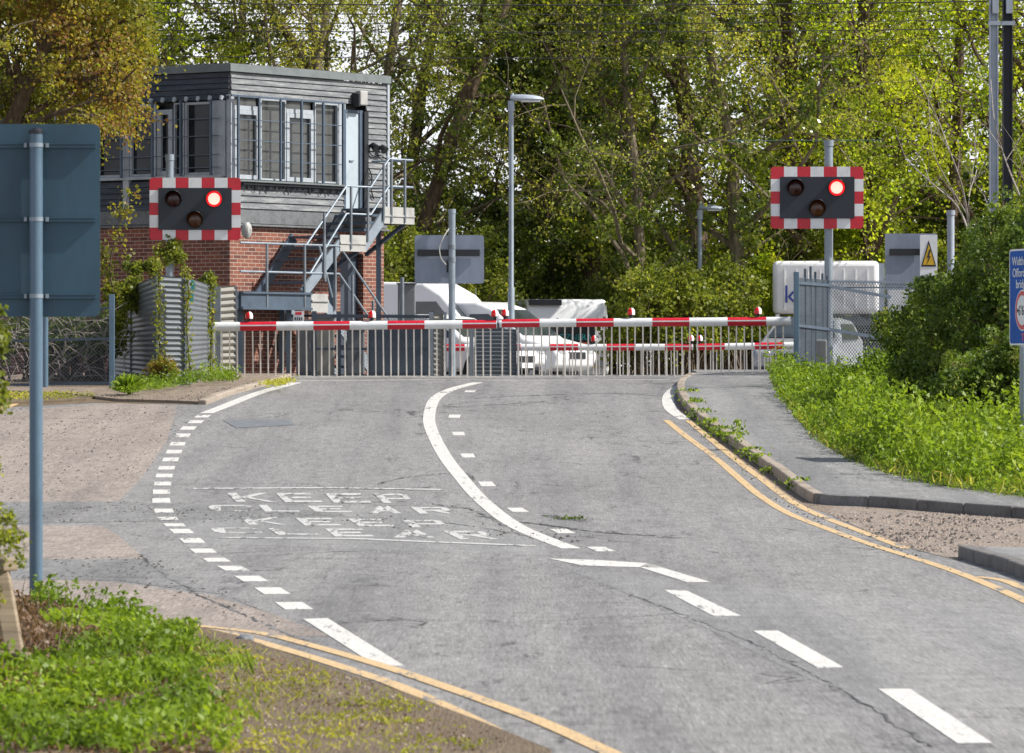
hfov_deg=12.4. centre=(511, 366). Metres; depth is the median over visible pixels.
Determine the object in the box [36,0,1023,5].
overhead wire
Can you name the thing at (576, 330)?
front window
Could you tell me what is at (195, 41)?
tree
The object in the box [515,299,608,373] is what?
minibus
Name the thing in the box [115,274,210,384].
corrugated fence
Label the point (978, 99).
tree
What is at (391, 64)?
tree
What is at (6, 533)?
bramble twig
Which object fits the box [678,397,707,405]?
weed
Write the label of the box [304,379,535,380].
road marking
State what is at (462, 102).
tree
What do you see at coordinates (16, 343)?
dead canes
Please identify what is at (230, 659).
grass
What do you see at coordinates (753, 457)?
weed
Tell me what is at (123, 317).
ivy
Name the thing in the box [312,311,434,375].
chain link fence
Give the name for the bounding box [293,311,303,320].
notice board
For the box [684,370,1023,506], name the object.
pavement
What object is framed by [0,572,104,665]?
dead stems
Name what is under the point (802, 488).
kerb
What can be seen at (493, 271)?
bush
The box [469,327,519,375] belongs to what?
ribbed panel
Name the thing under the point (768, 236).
bush
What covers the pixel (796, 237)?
tree
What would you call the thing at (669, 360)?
woodland
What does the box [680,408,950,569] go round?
road grit
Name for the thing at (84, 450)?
road grit
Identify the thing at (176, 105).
window
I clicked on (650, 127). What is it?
tree
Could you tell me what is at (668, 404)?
road marking
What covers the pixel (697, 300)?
bush
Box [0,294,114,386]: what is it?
chain link fence
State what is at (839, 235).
bush
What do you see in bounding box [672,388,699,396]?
weed
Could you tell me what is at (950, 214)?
post
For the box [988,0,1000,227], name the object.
railway mast
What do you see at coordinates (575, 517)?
weed
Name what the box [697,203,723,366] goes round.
street lamp
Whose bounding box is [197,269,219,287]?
ivy
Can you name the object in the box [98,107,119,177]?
window
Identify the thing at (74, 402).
ground
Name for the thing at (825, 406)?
nettles
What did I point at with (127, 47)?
maple tree
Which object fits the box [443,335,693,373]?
crossing barrier
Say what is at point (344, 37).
sky
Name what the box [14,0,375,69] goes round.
tree
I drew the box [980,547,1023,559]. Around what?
pavement
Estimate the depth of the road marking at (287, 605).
45.83 m
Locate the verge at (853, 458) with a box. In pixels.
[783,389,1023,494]
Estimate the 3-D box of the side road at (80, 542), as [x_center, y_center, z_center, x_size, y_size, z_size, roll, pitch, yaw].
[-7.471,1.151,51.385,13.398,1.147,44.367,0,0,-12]
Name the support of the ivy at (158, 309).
attached to the corrugated fence at (136, 361)
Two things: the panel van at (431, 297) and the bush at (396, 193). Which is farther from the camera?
the bush at (396, 193)
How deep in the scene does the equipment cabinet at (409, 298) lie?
89.58 m
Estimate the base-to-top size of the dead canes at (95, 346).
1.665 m
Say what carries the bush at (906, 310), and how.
on the verge at (853, 458)
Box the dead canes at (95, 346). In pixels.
[48,301,141,382]
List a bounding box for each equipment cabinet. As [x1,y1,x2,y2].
[296,320,311,374]
[317,318,334,374]
[345,330,365,373]
[368,329,428,375]
[396,283,416,320]
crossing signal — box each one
[150,154,240,276]
[771,140,862,364]
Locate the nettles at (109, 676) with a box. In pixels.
[0,573,248,752]
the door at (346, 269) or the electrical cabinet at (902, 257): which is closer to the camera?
the electrical cabinet at (902, 257)
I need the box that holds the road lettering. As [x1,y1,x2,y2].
[208,493,495,538]
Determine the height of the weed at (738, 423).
0.455 m
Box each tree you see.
[0,0,185,172]
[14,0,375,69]
[18,0,264,69]
[41,1,236,68]
[108,0,367,73]
[161,0,472,261]
[188,0,560,237]
[188,0,609,283]
[220,0,782,277]
[252,0,659,231]
[332,0,754,298]
[390,1,769,370]
[396,3,756,234]
[425,0,781,368]
[427,0,877,373]
[452,0,836,369]
[480,0,944,264]
[530,0,956,369]
[546,0,1023,354]
[617,0,1001,220]
[619,0,954,232]
[653,0,1023,245]
[666,0,1023,345]
[732,0,1023,207]
[776,0,1023,275]
[887,1,1023,166]
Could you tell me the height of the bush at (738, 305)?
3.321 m
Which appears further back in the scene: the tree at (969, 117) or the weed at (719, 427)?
the tree at (969, 117)
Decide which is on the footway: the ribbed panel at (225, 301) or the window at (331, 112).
the ribbed panel at (225, 301)
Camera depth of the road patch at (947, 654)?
32.06 m
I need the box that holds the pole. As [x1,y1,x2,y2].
[400,277,403,320]
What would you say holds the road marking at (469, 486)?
on the road at (552, 641)
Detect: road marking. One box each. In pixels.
[152,415,312,609]
[187,623,621,752]
[193,487,534,545]
[201,382,301,412]
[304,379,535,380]
[304,618,402,665]
[423,382,580,548]
[448,390,615,551]
[549,558,991,742]
[662,385,689,419]
[663,420,1023,602]
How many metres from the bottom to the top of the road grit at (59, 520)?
0.153 m
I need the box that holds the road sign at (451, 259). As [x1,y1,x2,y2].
[415,209,483,375]
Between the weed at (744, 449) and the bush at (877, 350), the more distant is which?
the bush at (877, 350)
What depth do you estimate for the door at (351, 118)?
94.06 m
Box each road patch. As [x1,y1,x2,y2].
[0,501,342,613]
[171,504,1023,707]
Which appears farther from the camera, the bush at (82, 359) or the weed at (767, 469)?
the bush at (82, 359)
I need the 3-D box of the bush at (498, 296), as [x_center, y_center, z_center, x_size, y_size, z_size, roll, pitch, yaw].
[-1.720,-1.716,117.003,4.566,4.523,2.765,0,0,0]
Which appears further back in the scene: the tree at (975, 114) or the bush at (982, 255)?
the tree at (975, 114)
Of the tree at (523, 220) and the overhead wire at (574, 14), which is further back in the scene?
the tree at (523, 220)
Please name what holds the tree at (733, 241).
on the ground at (74, 402)
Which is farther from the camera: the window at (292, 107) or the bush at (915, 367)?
the window at (292, 107)
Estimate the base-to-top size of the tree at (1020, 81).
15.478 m
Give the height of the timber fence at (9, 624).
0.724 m
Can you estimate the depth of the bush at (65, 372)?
81.26 m
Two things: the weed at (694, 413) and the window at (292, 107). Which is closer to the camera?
the weed at (694, 413)
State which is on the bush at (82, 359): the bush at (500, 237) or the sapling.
the sapling
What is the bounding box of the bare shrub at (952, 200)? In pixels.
[895,59,1023,229]
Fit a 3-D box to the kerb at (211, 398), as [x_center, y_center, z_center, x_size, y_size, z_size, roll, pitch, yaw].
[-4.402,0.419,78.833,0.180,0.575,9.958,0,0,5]
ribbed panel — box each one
[214,285,236,374]
[429,312,446,375]
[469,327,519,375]
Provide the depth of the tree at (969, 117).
139.21 m
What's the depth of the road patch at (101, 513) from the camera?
48.78 m
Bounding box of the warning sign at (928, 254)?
[920,235,936,275]
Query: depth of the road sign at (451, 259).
86.62 m
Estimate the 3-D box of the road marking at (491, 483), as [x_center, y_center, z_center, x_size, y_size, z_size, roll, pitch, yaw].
[-0.227,1.026,60.433,0.787,1.266,36.304,0,0,-2]
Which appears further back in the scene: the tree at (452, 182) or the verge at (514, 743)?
the tree at (452, 182)
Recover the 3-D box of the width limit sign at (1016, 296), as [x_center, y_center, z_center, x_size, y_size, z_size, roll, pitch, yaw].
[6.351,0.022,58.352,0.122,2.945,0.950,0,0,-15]
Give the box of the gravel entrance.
[828,506,1023,559]
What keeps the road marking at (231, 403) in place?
on the road at (552, 641)
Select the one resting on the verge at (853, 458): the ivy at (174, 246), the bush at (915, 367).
the bush at (915, 367)
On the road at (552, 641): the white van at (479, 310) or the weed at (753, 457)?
the white van at (479, 310)
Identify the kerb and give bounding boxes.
[198,374,292,404]
[677,373,821,502]
[816,493,1023,517]
[958,545,1023,578]
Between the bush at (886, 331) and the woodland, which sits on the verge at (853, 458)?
the bush at (886, 331)
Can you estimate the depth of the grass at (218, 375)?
78.60 m
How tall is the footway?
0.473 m
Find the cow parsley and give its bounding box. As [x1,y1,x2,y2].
[825,351,1023,483]
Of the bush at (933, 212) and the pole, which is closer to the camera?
the pole
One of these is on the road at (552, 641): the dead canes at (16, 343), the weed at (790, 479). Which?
the weed at (790, 479)
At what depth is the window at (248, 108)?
91.48 m
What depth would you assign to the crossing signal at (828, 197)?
85.36 m
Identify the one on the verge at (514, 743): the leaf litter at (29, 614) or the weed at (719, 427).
the leaf litter at (29, 614)
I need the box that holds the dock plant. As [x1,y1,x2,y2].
[113,372,144,394]
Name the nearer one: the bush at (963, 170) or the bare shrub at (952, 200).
the bare shrub at (952, 200)
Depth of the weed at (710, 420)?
67.18 m
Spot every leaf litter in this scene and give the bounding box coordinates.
[0,587,111,709]
[206,657,508,750]
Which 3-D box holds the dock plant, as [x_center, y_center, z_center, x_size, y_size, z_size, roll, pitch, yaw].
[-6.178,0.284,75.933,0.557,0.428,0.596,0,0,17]
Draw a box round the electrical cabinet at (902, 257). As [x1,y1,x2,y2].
[885,234,936,289]
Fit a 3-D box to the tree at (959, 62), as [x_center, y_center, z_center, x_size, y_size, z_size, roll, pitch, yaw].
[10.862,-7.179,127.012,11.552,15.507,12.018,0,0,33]
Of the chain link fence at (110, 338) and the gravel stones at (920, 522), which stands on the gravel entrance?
the gravel stones at (920, 522)
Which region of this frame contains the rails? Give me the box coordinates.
[335,374,684,374]
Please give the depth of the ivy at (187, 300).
79.36 m
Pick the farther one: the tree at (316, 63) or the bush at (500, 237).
the bush at (500, 237)
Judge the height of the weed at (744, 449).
0.198 m
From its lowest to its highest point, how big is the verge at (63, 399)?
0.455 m
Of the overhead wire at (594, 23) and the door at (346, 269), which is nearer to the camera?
the door at (346, 269)
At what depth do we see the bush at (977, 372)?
64.37 m
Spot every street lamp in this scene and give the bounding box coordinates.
[508,93,543,328]
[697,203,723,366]
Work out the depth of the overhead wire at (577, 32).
100.99 m
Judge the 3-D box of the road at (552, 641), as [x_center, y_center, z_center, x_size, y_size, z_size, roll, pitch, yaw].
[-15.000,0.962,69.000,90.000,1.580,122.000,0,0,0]
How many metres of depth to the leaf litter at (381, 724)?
23.88 m
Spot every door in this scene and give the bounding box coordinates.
[340,254,357,373]
[346,113,357,207]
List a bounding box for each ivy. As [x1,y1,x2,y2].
[95,298,134,351]
[101,275,143,314]
[120,256,163,276]
[149,269,171,383]
[152,233,187,269]
[177,265,196,373]
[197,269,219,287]
[202,273,219,373]
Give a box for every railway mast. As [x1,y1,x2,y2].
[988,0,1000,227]
[1001,0,1014,226]
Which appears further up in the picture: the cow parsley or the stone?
the cow parsley
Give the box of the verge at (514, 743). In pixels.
[0,604,550,752]
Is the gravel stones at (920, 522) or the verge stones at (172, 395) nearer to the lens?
the gravel stones at (920, 522)
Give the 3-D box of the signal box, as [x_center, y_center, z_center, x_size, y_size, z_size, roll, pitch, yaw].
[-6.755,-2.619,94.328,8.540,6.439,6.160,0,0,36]
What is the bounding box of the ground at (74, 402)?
[12,371,1014,494]
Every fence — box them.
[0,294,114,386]
[0,555,30,663]
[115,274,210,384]
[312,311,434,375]
[794,266,914,367]
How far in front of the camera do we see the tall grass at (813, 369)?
75.51 m
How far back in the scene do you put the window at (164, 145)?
91.99 m
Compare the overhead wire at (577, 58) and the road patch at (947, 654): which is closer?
the road patch at (947, 654)
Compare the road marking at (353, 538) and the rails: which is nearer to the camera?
the road marking at (353, 538)
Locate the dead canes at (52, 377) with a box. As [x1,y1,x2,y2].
[4,317,116,383]
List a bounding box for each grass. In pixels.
[0,597,268,752]
[4,390,96,400]
[109,359,242,392]
[188,636,267,668]
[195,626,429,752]
[253,374,298,386]
[763,341,904,398]
[784,395,1023,496]
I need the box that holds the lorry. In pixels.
[761,261,912,325]
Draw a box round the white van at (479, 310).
[447,289,595,373]
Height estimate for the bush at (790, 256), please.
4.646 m
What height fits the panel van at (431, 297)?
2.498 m
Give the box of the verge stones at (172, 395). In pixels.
[84,379,264,399]
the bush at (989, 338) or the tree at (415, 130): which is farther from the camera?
the tree at (415, 130)
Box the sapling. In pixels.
[100,184,140,313]
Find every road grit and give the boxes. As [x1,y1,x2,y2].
[0,407,182,501]
[6,501,589,541]
[22,556,279,624]
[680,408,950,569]
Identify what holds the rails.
on the road at (552, 641)
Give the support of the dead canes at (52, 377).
on the verge at (63, 399)
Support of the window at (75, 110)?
in the signal box
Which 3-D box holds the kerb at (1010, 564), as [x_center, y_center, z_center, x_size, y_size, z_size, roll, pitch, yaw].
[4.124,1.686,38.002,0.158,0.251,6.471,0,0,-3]
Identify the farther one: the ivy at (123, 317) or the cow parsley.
the ivy at (123, 317)
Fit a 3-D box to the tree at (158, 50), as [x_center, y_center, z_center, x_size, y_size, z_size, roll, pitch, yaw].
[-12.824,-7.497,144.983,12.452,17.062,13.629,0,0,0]
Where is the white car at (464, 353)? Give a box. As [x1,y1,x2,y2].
[384,314,546,373]
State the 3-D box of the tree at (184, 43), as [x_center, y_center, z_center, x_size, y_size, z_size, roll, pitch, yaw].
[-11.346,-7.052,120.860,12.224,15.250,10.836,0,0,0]
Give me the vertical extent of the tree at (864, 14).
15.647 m
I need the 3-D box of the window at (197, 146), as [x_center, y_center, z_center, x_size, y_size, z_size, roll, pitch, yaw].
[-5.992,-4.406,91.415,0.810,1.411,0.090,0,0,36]
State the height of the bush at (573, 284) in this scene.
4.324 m
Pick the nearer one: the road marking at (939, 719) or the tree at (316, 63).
the road marking at (939, 719)
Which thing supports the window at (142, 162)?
in the signal box
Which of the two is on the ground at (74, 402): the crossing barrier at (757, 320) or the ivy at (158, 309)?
the crossing barrier at (757, 320)
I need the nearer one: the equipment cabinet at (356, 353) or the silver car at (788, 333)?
the equipment cabinet at (356, 353)
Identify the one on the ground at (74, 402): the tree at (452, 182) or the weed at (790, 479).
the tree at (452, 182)
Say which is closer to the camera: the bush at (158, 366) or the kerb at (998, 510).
the kerb at (998, 510)
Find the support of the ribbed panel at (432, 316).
on the road at (552, 641)
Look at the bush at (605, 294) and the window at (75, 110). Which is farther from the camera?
the bush at (605, 294)
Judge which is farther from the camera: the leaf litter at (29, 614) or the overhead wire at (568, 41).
the overhead wire at (568, 41)
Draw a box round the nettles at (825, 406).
[769,356,1023,492]
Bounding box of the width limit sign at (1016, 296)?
[1009,249,1023,437]
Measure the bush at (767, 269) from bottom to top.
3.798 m
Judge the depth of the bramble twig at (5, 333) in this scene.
27.18 m
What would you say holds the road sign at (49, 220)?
on the verge at (514, 743)
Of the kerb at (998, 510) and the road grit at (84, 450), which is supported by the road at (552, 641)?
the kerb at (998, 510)
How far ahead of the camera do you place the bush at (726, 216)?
133.18 m
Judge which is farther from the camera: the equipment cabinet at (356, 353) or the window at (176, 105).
the window at (176, 105)
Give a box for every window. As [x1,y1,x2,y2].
[54,110,84,123]
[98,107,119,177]
[130,104,157,176]
[157,109,173,175]
[174,103,184,175]
[185,102,208,174]
[234,97,257,179]
[261,99,285,180]
[286,100,313,182]
[313,102,337,183]
[550,327,594,351]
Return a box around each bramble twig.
[0,303,14,555]
[0,502,31,603]
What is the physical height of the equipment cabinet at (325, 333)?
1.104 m
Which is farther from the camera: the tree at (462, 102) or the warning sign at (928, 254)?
the tree at (462, 102)
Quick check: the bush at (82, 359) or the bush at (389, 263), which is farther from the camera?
the bush at (389, 263)
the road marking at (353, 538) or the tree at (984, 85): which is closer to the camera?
the road marking at (353, 538)
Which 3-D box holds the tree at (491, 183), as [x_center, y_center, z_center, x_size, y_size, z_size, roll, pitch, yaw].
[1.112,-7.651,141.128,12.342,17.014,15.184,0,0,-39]
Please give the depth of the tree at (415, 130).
141.46 m
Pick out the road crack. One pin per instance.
(525, 535)
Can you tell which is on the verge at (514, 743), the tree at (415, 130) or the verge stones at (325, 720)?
the verge stones at (325, 720)
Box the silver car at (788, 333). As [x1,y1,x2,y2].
[753,318,863,373]
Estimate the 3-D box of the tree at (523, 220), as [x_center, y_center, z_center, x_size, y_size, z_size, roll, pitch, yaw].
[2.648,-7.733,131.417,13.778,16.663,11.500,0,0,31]
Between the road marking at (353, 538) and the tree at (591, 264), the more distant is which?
the tree at (591, 264)
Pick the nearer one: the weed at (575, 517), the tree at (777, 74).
the weed at (575, 517)
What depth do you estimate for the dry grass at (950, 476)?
54.93 m
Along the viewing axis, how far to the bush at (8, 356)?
81.34 m
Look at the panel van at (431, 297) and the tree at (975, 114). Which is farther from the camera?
the tree at (975, 114)
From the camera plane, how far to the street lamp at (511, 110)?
103.95 m
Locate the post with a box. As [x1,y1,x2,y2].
[946,210,954,273]
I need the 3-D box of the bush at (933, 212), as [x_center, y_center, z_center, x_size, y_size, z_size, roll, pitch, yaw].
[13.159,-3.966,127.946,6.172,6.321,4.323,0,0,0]
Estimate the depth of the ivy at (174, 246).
85.27 m
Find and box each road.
[0,403,327,637]
[2,375,1023,752]
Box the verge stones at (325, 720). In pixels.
[204,638,499,749]
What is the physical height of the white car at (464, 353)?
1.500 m
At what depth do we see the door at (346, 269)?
94.24 m
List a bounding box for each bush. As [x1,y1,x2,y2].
[0,317,28,380]
[5,317,93,380]
[48,303,135,380]
[142,353,182,381]
[384,224,528,373]
[384,225,480,299]
[388,173,444,272]
[396,189,525,292]
[455,136,626,271]
[457,254,518,373]
[481,222,609,352]
[535,228,627,361]
[575,248,673,373]
[594,260,735,373]
[602,190,727,352]
[645,252,771,372]
[654,208,784,283]
[689,238,793,369]
[710,125,892,269]
[748,229,868,341]
[808,222,885,363]
[819,122,1001,260]
[855,218,967,350]
[863,347,888,368]
[868,306,927,364]
[881,218,986,353]
[884,331,1003,405]
[892,184,1020,355]
[896,106,1023,264]
[924,183,1023,353]
[925,327,1019,421]
[937,200,988,270]
[938,323,1008,384]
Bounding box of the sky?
[2,0,1023,365]
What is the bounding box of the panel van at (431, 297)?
[384,282,480,373]
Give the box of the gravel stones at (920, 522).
[828,508,1023,551]
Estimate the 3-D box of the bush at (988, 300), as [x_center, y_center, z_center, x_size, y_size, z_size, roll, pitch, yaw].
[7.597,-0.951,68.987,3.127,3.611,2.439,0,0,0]
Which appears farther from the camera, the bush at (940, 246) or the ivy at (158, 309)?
the bush at (940, 246)
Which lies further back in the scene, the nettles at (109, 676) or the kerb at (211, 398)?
the kerb at (211, 398)
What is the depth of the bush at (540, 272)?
126.53 m
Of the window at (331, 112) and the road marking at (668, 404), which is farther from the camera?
the window at (331, 112)
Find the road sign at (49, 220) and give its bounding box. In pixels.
[0,124,99,601]
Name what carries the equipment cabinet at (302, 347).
on the road at (552, 641)
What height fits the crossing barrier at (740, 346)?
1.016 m
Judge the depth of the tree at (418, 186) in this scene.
123.78 m
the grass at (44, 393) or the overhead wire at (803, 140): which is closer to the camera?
the grass at (44, 393)
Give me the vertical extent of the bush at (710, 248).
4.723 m
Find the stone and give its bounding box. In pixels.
[236,634,253,640]
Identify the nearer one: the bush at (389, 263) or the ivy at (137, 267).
the ivy at (137, 267)
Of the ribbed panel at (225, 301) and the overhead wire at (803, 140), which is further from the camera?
the overhead wire at (803, 140)
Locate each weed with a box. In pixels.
[544,514,587,519]
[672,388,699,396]
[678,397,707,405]
[684,407,716,419]
[694,417,725,429]
[703,424,737,437]
[711,431,737,442]
[729,418,749,450]
[733,446,772,457]
[735,450,771,463]
[759,464,785,474]
[774,476,810,488]
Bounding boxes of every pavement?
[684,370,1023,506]
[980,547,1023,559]
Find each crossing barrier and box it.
[211,309,498,376]
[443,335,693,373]
[499,307,826,375]
[696,335,801,369]
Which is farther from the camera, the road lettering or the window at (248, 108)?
the window at (248, 108)
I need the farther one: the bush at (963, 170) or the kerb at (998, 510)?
the bush at (963, 170)
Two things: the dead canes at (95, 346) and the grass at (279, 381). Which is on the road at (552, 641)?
the grass at (279, 381)
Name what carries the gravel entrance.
on the road at (552, 641)
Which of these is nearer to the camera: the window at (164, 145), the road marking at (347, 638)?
the road marking at (347, 638)
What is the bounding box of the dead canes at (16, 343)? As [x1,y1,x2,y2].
[0,317,28,382]
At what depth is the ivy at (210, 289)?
82.66 m
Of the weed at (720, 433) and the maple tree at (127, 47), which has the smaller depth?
the weed at (720, 433)
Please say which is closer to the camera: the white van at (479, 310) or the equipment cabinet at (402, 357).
the equipment cabinet at (402, 357)
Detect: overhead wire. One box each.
[3,27,1023,32]
[9,53,1023,58]
[18,37,1020,41]
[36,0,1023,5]
[127,9,1023,14]
[161,18,1023,23]
[729,140,881,140]
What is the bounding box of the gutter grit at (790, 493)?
[676,400,833,512]
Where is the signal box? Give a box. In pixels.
[0,63,414,375]
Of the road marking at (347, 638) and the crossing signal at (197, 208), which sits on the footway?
the crossing signal at (197, 208)
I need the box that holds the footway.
[0,373,296,403]
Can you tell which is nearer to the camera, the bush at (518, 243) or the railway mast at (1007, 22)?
the railway mast at (1007, 22)
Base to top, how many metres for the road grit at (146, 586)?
0.068 m
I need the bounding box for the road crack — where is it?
[55,393,932,746]
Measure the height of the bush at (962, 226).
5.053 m
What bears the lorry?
on the road at (552, 641)
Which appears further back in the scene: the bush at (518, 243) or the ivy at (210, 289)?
the bush at (518, 243)
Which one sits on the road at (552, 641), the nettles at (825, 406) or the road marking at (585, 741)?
the road marking at (585, 741)
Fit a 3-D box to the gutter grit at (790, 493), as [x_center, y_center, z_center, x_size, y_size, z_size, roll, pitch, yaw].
[3.014,0.992,63.653,0.637,1.138,28.414,0,0,-2]
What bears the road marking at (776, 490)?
on the road at (552, 641)
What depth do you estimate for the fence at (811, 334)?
83.98 m
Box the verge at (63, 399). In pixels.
[0,391,92,403]
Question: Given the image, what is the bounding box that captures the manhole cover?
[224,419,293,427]
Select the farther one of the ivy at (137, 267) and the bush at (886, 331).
the ivy at (137, 267)

